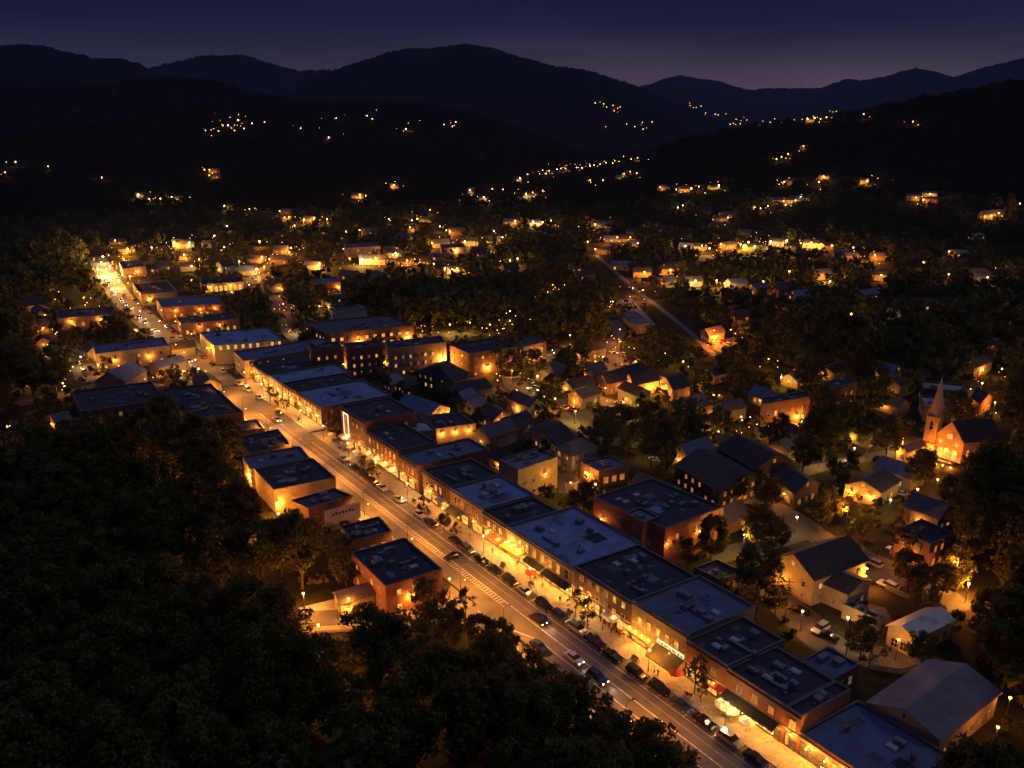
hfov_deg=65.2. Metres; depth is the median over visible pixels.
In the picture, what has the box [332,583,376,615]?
back house
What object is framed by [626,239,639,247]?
house
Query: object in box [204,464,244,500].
leafy tree
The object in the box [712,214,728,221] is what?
house
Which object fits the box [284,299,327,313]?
parking lot
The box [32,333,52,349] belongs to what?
house
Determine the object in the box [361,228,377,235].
house
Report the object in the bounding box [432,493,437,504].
shop window
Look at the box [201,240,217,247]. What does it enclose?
house
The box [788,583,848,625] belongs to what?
power line
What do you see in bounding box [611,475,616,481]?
window
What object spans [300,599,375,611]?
yard
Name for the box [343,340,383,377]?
brick apartments
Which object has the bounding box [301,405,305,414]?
shop window
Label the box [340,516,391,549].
flat shed
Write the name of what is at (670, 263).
house
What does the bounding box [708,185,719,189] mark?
house
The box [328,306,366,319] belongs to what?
white block
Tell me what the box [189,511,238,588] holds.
leafy tree
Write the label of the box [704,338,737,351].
parking lot
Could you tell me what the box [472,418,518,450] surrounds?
house
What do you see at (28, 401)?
cross street
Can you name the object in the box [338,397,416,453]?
brick hall
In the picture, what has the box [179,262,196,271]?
house
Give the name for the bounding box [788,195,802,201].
house
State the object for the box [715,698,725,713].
cafe parasol
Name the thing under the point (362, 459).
leafy tree
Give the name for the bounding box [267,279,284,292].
house
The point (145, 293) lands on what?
store
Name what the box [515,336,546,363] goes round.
tan annexe
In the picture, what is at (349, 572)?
leafy tree
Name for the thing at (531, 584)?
planter
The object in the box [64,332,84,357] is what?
leafy tree
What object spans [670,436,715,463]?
house
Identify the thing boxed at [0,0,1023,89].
sky
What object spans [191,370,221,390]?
house
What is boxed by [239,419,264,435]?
shop
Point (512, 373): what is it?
leafy tree
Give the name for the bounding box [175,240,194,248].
house
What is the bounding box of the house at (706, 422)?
[679,410,714,437]
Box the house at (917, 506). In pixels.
[902,491,954,528]
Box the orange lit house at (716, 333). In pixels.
[700,325,725,342]
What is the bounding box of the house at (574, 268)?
[567,263,583,272]
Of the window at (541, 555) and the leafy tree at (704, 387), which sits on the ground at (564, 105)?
the leafy tree at (704, 387)
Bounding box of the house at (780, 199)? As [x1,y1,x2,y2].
[770,197,783,203]
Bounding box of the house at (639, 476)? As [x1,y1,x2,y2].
[629,471,683,489]
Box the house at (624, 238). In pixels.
[619,235,636,241]
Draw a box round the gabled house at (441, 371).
[415,361,470,389]
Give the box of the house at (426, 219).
[418,216,431,222]
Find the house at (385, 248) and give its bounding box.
[382,246,398,254]
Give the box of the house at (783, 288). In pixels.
[768,283,789,297]
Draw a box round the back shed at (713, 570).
[694,559,741,591]
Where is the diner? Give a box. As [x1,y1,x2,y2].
[580,455,629,487]
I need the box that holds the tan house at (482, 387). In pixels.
[439,377,493,402]
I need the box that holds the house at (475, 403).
[462,396,485,414]
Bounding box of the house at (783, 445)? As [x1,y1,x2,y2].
[766,431,806,462]
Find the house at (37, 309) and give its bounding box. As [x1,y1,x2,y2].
[30,304,52,318]
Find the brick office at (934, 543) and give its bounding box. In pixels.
[892,519,954,570]
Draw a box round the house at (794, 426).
[778,423,809,449]
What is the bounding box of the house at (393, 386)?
[379,373,404,393]
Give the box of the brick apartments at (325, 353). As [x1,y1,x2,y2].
[308,341,342,366]
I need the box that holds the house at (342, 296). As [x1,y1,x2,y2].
[331,293,346,299]
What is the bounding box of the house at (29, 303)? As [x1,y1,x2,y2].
[19,298,44,312]
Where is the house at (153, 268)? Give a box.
[146,264,157,272]
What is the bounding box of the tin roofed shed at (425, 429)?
[414,423,432,438]
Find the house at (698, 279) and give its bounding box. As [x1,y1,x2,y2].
[683,276,703,286]
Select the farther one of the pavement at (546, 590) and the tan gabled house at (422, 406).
the tan gabled house at (422, 406)
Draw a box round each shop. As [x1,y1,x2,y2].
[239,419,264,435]
[240,429,290,455]
[242,446,308,488]
[291,488,360,526]
[482,497,557,552]
[684,616,784,698]
[719,646,834,742]
[782,680,851,752]
[797,699,955,767]
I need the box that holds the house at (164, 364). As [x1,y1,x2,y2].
[149,355,186,376]
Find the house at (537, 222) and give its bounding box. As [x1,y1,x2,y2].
[532,220,542,226]
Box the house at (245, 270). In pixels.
[238,265,257,275]
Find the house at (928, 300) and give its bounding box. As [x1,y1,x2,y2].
[920,298,938,310]
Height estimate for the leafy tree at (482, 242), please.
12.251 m
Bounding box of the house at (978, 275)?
[970,270,992,281]
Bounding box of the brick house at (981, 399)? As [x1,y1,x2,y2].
[970,388,993,415]
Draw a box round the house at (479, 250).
[469,247,489,257]
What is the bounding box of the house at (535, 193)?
[528,191,537,195]
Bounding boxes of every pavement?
[237,378,324,431]
[313,430,419,498]
[358,511,395,540]
[404,494,572,606]
[511,646,594,717]
[556,600,816,767]
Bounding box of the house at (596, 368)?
[578,361,608,381]
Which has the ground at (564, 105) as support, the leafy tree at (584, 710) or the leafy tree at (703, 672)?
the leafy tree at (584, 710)
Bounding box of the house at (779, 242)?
[768,238,784,246]
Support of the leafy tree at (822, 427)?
on the ground at (564, 105)
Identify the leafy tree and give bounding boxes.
[1,348,35,393]
[2,311,43,340]
[3,336,39,369]
[12,420,56,449]
[13,356,46,401]
[39,357,68,396]
[43,429,85,465]
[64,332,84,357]
[80,413,103,439]
[104,415,132,443]
[107,441,144,463]
[111,318,130,340]
[122,405,161,449]
[125,427,161,467]
[125,465,159,491]
[126,549,199,615]
[133,393,188,431]
[136,454,178,492]
[147,405,171,423]
[154,370,168,384]
[154,428,188,477]
[160,434,197,477]
[165,363,182,380]
[167,500,206,554]
[170,444,205,476]
[171,471,213,524]
[173,412,211,447]
[173,472,209,502]
[174,456,209,492]
[178,548,230,606]
[181,539,217,573]
[182,434,243,482]
[185,367,200,380]
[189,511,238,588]
[191,489,251,571]
[193,419,225,445]
[193,455,235,491]
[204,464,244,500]
[212,415,245,459]
[214,476,265,559]
[218,572,279,627]
[226,609,316,697]
[228,581,314,656]
[231,517,284,579]
[255,515,298,576]
[265,386,274,401]
[272,507,323,589]
[273,391,282,407]
[275,629,332,707]
[282,399,289,412]
[286,287,302,312]
[294,631,349,720]
[295,293,319,319]
[311,284,327,308]
[314,670,369,740]
[322,412,341,437]
[323,532,358,568]
[324,721,405,767]
[328,547,357,586]
[335,697,417,767]
[337,601,408,673]
[358,455,368,468]
[360,607,431,681]
[361,646,415,705]
[365,671,430,745]
[366,462,375,476]
[371,336,384,348]
[372,696,435,767]
[407,600,442,643]
[408,367,419,379]
[408,577,437,604]
[411,640,465,731]
[416,495,429,517]
[417,669,502,767]
[426,587,455,627]
[431,606,466,647]
[435,512,451,531]
[449,521,461,536]
[450,629,529,700]
[453,585,476,614]
[463,612,498,649]
[477,239,487,247]
[486,234,500,251]
[486,617,520,643]
[486,624,524,665]
[502,362,521,382]
[507,643,545,673]
[528,659,574,698]
[530,679,578,737]
[533,384,555,406]
[539,372,563,394]
[551,671,593,726]
[552,347,576,363]
[557,493,570,507]
[561,711,627,763]
[565,480,602,510]
[567,588,585,616]
[572,337,592,363]
[573,685,618,742]
[578,615,589,626]
[579,596,595,626]
[587,411,618,455]
[594,405,625,444]
[607,708,653,744]
[610,738,656,767]
[612,403,632,432]
[625,420,644,450]
[627,717,678,767]
[629,400,668,429]
[632,733,690,767]
[636,424,666,466]
[648,415,681,461]
[649,350,670,374]
[654,740,701,767]
[665,342,687,371]
[669,396,700,439]
[671,536,706,569]
[680,413,714,440]
[685,654,708,693]
[690,374,711,393]
[695,677,709,701]
[696,513,730,560]
[708,404,733,432]
[730,477,749,499]
[733,533,786,608]
[739,502,780,557]
[741,583,769,620]
[751,473,787,507]
[753,344,777,376]
[760,516,792,549]
[761,584,791,614]
[763,571,786,596]
[767,412,797,438]
[789,435,816,471]
[792,356,822,388]
[798,408,830,437]
[803,500,832,531]
[804,404,847,434]
[808,383,842,410]
[810,416,847,461]
[814,485,848,523]
[833,398,865,444]
[844,614,887,658]
[845,488,860,505]
[854,409,885,457]
[854,630,891,672]
[856,375,894,419]
[859,359,893,387]
[869,414,911,455]
[890,547,932,595]
[903,448,935,491]
[903,629,939,663]
[909,576,942,608]
[915,448,938,475]
[929,561,966,599]
[931,732,1011,767]
[937,470,994,509]
[942,543,978,581]
[943,389,975,420]
[943,490,994,545]
[951,502,996,570]
[958,464,993,498]
[960,437,1017,474]
[966,595,1023,664]
[970,585,1023,643]
[971,617,1023,688]
[976,738,1023,767]
[978,491,1023,568]
[988,571,1023,621]
[990,542,1023,585]
[995,325,1023,365]
[999,395,1023,440]
[1000,362,1023,384]
[1001,384,1023,433]
[1004,375,1023,396]
[1009,532,1023,552]
[1012,427,1023,453]
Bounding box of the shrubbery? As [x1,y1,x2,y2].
[0,269,1023,752]
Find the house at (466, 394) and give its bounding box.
[454,387,478,407]
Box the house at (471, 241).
[461,237,478,245]
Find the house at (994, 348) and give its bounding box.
[987,338,1011,351]
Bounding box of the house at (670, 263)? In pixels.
[662,262,678,271]
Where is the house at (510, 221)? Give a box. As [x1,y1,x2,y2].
[503,218,517,224]
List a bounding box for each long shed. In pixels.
[918,381,966,406]
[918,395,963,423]
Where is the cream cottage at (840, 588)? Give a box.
[821,571,872,610]
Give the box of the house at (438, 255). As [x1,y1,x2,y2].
[430,253,449,260]
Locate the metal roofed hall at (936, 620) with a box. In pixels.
[885,607,955,654]
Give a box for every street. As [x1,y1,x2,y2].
[5,371,228,408]
[87,256,775,767]
[234,348,560,374]
[252,602,498,633]
[268,294,300,340]
[744,497,903,583]
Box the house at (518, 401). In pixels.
[505,389,543,417]
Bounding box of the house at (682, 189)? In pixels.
[678,186,690,192]
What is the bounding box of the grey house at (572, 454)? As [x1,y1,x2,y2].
[554,438,598,472]
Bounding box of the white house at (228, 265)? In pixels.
[215,259,235,274]
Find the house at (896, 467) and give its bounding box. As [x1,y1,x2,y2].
[872,455,923,491]
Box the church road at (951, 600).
[888,551,971,611]
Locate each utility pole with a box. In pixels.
[784,578,794,615]
[845,621,853,655]
[860,524,867,548]
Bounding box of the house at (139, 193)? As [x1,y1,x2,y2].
[135,192,144,197]
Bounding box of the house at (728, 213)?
[717,211,732,217]
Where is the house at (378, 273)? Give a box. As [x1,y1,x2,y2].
[371,271,389,277]
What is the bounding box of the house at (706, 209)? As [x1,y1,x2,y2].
[703,206,712,213]
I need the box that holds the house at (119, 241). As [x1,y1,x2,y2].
[108,238,126,244]
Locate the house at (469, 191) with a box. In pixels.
[467,188,473,193]
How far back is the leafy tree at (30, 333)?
370.52 m
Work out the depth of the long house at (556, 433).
264.93 m
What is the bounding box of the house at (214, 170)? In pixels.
[207,168,219,172]
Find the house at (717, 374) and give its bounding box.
[698,365,726,384]
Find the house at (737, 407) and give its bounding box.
[705,398,747,423]
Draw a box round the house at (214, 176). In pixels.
[211,174,220,178]
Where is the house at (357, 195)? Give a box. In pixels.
[351,193,363,198]
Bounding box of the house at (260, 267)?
[246,263,265,272]
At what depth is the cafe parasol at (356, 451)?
258.99 m
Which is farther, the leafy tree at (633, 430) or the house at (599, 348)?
the house at (599, 348)
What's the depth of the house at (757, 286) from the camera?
497.35 m
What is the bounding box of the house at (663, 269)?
[657,265,674,274]
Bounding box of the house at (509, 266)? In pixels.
[500,263,519,272]
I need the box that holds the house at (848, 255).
[839,252,859,259]
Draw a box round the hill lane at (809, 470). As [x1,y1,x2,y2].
[799,449,896,475]
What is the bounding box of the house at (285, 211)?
[280,208,292,214]
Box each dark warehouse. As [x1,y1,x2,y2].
[71,381,161,420]
[161,383,243,422]
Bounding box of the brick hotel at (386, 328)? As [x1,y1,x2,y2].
[304,315,413,350]
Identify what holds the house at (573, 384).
on the ground at (564, 105)
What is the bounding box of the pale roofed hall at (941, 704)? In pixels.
[865,659,1002,750]
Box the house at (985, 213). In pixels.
[977,210,995,218]
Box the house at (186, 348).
[168,340,195,356]
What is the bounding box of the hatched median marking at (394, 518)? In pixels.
[260,417,503,602]
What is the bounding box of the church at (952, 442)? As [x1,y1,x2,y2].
[902,376,1003,468]
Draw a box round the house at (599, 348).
[577,341,606,362]
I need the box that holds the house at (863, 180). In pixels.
[855,178,868,183]
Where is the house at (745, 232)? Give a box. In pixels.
[739,229,751,235]
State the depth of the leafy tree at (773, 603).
175.89 m
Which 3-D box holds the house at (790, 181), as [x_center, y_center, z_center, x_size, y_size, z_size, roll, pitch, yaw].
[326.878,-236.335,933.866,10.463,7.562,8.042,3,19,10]
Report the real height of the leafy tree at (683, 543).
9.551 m
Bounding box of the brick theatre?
[593,478,723,563]
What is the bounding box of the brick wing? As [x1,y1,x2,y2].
[624,507,659,548]
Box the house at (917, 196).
[906,194,920,200]
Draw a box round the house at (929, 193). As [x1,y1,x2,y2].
[922,191,937,196]
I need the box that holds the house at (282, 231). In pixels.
[273,230,285,237]
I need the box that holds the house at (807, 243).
[803,239,818,247]
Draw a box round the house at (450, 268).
[445,264,466,274]
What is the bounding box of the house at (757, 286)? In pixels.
[744,282,767,295]
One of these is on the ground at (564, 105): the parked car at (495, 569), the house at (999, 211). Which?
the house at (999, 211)
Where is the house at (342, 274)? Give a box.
[338,270,360,279]
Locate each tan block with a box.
[200,327,285,364]
[254,458,335,513]
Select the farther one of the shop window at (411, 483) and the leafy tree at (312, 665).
the shop window at (411, 483)
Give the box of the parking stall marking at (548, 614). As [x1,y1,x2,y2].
[389,497,743,758]
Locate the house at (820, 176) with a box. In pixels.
[818,174,829,179]
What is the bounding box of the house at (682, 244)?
[678,242,693,250]
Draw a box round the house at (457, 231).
[448,227,465,235]
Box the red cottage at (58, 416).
[48,411,71,428]
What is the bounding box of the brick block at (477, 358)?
[448,338,517,378]
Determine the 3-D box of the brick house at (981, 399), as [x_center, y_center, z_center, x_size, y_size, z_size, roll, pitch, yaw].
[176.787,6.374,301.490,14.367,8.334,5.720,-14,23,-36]
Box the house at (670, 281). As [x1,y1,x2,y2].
[657,276,676,287]
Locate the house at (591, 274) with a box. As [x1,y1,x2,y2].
[574,270,595,280]
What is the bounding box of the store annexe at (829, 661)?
[802,646,859,687]
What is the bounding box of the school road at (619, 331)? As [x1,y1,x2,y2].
[605,320,626,359]
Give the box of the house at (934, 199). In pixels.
[925,196,939,202]
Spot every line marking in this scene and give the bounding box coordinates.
[257,415,503,606]
[262,415,722,767]
[266,413,737,767]
[312,442,752,767]
[545,645,700,767]
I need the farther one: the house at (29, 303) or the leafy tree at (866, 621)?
the house at (29, 303)
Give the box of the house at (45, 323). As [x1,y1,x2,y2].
[29,318,53,333]
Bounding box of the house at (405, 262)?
[395,257,414,266]
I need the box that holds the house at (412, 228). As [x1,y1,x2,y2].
[403,225,418,231]
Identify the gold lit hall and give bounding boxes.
[420,411,475,444]
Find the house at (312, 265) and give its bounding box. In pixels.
[303,261,323,269]
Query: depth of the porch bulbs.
635.91 m
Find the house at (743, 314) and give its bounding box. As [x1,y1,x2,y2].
[731,309,751,320]
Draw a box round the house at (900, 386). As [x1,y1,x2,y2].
[889,375,912,397]
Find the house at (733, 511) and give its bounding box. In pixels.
[723,499,748,533]
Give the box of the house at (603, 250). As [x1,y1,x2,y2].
[594,246,610,254]
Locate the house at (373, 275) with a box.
[369,273,382,282]
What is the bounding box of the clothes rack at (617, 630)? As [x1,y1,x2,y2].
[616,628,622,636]
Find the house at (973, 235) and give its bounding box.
[966,232,984,240]
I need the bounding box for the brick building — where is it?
[351,537,442,615]
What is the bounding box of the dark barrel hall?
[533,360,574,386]
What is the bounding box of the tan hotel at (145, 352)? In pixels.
[93,337,169,371]
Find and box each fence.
[300,623,371,631]
[781,588,820,620]
[854,499,900,508]
[870,664,918,673]
[885,585,926,604]
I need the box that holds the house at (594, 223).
[590,219,604,226]
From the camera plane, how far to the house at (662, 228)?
752.62 m
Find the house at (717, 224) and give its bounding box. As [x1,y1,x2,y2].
[707,221,723,228]
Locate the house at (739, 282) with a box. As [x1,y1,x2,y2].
[725,278,747,289]
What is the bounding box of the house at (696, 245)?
[693,242,707,250]
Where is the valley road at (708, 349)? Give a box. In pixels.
[594,254,715,355]
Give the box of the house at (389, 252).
[385,248,402,257]
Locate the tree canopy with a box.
[0,187,1023,767]
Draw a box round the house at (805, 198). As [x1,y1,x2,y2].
[803,195,809,200]
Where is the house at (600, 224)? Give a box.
[596,222,610,228]
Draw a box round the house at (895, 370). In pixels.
[876,360,902,377]
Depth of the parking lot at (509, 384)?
330.34 m
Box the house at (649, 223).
[644,221,657,227]
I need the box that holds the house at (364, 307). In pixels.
[354,304,372,315]
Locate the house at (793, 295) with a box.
[787,289,812,300]
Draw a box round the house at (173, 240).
[171,238,190,246]
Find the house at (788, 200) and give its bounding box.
[784,197,796,204]
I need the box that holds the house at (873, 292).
[852,288,879,301]
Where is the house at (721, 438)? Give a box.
[712,432,731,449]
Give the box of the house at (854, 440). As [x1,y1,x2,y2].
[838,418,880,447]
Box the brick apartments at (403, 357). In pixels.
[384,335,446,376]
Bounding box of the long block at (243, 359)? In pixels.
[233,338,328,378]
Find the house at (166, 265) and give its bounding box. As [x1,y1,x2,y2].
[156,260,172,270]
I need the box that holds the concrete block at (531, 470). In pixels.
[499,447,557,495]
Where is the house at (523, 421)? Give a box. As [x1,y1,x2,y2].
[500,410,534,434]
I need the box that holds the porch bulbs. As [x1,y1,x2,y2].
[55,107,989,396]
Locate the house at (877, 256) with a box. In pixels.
[869,252,885,260]
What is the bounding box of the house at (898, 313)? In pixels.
[880,308,900,319]
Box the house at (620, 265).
[611,261,629,270]
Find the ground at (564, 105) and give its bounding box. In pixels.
[0,43,1023,767]
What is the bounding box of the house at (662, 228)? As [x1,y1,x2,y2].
[658,225,672,232]
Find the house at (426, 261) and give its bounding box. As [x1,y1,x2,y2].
[411,256,431,264]
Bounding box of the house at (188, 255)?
[174,251,194,259]
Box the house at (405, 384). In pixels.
[397,377,418,394]
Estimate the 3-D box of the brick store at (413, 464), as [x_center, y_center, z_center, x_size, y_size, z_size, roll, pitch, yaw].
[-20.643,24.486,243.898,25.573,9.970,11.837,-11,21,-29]
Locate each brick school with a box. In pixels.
[760,391,809,426]
[822,376,857,404]
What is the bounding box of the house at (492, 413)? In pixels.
[476,402,510,424]
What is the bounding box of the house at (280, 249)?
[272,245,289,253]
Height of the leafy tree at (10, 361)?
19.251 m
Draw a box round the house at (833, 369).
[818,362,846,379]
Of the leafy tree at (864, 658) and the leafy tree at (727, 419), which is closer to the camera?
the leafy tree at (864, 658)
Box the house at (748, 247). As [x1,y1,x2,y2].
[742,243,758,251]
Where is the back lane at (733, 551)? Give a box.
[702,528,812,562]
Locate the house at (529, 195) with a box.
[522,193,533,197]
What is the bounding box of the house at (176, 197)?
[171,196,182,200]
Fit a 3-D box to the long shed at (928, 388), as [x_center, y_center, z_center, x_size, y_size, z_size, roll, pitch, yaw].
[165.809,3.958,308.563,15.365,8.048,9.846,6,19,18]
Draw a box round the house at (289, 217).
[277,215,291,221]
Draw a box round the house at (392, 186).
[389,183,397,188]
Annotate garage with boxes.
[841,600,883,630]
[896,438,926,462]
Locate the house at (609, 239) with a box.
[603,235,618,242]
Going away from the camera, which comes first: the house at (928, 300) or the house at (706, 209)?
the house at (928, 300)
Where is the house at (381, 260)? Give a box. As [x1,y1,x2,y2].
[371,254,389,264]
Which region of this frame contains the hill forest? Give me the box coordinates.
[0,75,1023,223]
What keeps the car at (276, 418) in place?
on the street at (251, 406)
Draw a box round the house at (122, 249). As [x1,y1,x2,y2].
[117,245,135,253]
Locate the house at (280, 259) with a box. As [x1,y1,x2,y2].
[270,255,290,264]
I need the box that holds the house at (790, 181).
[787,178,796,184]
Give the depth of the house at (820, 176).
939.33 m
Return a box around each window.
[289,397,293,405]
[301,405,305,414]
[311,412,316,421]
[317,416,321,425]
[397,588,401,595]
[399,471,407,482]
[409,478,414,489]
[423,488,430,500]
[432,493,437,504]
[441,502,448,512]
[461,514,467,525]
[472,520,482,535]
[518,538,521,548]
[519,556,529,567]
[525,543,528,553]
[533,548,536,558]
[540,553,543,563]
[548,558,551,569]
[556,563,559,574]
[560,587,572,596]
[564,569,568,579]
[574,589,585,601]
[588,600,599,615]
[603,476,608,483]
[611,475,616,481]
[616,620,628,636]
[619,473,624,480]
[632,635,645,647]
[638,616,641,626]
[646,622,650,631]
[655,627,659,637]
[664,633,669,644]
[674,639,678,650]
[685,664,701,686]
[705,677,716,696]
[710,667,715,676]
[736,684,741,694]
[751,694,757,704]
[755,722,774,735]
[767,704,773,715]
[784,731,789,745]
[789,718,795,730]
[799,741,826,767]
[830,762,840,767]
[831,597,835,604]
[847,675,852,685]
[890,636,897,647]
[899,641,905,652]
[901,711,907,719]
[915,543,920,550]
[941,630,947,639]
[947,433,952,439]
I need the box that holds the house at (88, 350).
[82,340,96,361]
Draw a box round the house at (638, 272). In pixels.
[632,267,652,277]
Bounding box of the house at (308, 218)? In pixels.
[302,216,313,221]
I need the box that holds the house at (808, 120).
[805,118,814,122]
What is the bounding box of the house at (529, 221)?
[527,219,540,225]
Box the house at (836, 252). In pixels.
[833,249,848,257]
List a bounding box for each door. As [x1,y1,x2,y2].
[774,729,780,740]
[788,738,794,751]
[937,447,942,456]
[942,448,949,458]
[950,451,956,461]
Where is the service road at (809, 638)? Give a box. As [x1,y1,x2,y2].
[741,579,941,674]
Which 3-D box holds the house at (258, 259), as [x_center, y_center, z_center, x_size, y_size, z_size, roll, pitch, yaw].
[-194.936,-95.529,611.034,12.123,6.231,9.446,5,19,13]
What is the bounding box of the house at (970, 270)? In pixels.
[968,268,987,272]
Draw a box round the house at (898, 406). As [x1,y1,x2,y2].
[874,393,910,415]
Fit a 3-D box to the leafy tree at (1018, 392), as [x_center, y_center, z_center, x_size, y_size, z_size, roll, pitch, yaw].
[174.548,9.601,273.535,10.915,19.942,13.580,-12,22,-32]
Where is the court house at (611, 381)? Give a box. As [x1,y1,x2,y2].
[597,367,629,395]
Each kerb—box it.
[236,379,308,431]
[311,433,396,494]
[404,499,553,606]
[554,607,778,767]
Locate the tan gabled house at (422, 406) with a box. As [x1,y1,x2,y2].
[398,393,450,422]
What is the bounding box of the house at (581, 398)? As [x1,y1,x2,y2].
[568,384,601,408]
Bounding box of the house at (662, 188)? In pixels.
[657,184,669,190]
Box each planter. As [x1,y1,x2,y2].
[500,561,506,567]
[527,581,534,587]
[566,608,573,615]
[630,654,639,662]
[683,691,692,700]
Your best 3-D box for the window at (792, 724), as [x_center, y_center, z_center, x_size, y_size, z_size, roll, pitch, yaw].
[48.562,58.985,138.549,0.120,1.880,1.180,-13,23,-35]
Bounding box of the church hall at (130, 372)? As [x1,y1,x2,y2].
[94,361,147,387]
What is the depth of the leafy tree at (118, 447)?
231.56 m
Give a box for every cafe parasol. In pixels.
[352,450,360,457]
[525,568,536,579]
[668,669,683,680]
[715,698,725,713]
[721,704,731,717]
[725,706,739,720]
[739,715,754,730]
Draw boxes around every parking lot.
[41,345,86,363]
[70,361,163,387]
[171,324,234,369]
[217,276,264,294]
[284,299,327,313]
[414,330,477,340]
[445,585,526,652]
[501,375,534,396]
[550,396,638,427]
[557,468,598,493]
[560,345,631,370]
[619,298,655,325]
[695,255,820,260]
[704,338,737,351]
[728,515,808,548]
[750,420,798,439]
[839,603,892,624]
[860,545,913,586]
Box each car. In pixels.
[244,385,251,391]
[254,394,262,399]
[272,416,281,422]
[275,410,283,415]
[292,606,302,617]
[337,455,348,461]
[349,463,359,470]
[358,468,369,477]
[367,477,378,484]
[376,483,387,491]
[392,494,405,502]
[412,509,426,518]
[424,518,437,527]
[443,551,461,561]
[448,536,462,545]
[460,542,475,554]
[473,554,489,564]
[486,563,502,574]
[501,572,518,586]
[516,584,533,596]
[526,378,534,383]
[528,385,539,389]
[529,612,547,625]
[529,638,549,653]
[534,596,553,611]
[551,607,570,623]
[560,405,568,409]
[563,649,584,665]
[567,619,588,635]
[568,407,578,411]
[584,632,607,650]
[586,666,608,685]
[602,648,624,663]
[625,661,648,680]
[647,676,671,696]
[648,456,661,462]
[668,695,693,713]
[692,711,717,731]
[716,726,744,749]
[742,747,770,767]
[758,552,766,561]
[788,604,810,616]
[810,619,830,635]
[820,629,839,642]
[867,557,883,568]
[876,579,899,589]
[885,545,892,550]
[896,489,909,496]
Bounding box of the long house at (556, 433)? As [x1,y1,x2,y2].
[528,420,575,453]
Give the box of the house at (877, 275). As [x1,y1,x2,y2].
[866,270,887,281]
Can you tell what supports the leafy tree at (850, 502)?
on the ground at (564, 105)
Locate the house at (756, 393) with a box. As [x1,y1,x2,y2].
[747,384,781,405]
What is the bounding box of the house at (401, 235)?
[395,233,413,240]
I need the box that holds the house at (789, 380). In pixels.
[780,370,809,388]
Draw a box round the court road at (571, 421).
[492,386,640,447]
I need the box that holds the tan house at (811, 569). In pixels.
[770,535,869,605]
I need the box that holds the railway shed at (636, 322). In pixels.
[622,311,649,333]
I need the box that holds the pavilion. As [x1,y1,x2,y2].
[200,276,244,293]
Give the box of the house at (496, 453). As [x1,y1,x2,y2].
[489,446,513,470]
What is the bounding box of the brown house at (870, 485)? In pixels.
[843,468,901,504]
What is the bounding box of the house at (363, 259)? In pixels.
[359,254,377,264]
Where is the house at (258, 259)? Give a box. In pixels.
[246,255,266,262]
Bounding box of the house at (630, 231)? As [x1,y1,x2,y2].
[626,228,638,234]
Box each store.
[57,306,114,328]
[119,259,146,277]
[132,280,177,305]
[156,294,225,319]
[176,311,240,336]
[249,354,329,387]
[267,363,351,397]
[281,373,356,408]
[294,379,391,426]
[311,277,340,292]
[343,242,380,257]
[362,423,436,478]
[398,438,488,492]
[421,458,499,513]
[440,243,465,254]
[445,475,535,536]
[501,506,645,599]
[573,544,695,637]
[624,575,755,674]
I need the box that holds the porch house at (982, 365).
[964,353,993,377]
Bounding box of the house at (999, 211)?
[991,209,1001,216]
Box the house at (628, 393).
[617,380,650,407]
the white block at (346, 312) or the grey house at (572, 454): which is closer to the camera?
the grey house at (572, 454)
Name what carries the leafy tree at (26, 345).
on the ground at (564, 105)
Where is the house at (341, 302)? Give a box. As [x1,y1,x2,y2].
[324,296,345,308]
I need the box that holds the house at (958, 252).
[948,249,968,257]
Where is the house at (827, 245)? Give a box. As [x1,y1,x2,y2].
[818,242,834,249]
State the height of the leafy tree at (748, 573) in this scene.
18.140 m
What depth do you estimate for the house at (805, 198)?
866.88 m
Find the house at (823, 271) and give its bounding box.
[812,268,832,279]
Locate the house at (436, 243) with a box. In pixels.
[431,239,449,247]
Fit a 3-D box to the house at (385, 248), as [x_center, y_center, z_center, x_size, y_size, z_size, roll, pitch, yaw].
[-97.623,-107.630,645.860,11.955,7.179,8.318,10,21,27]
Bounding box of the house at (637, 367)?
[614,362,648,372]
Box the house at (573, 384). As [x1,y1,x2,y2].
[560,375,595,392]
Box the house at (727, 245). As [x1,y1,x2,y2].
[718,241,736,249]
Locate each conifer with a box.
[248,291,262,327]
[257,291,266,313]
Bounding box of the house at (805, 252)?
[795,250,814,260]
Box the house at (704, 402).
[672,393,709,410]

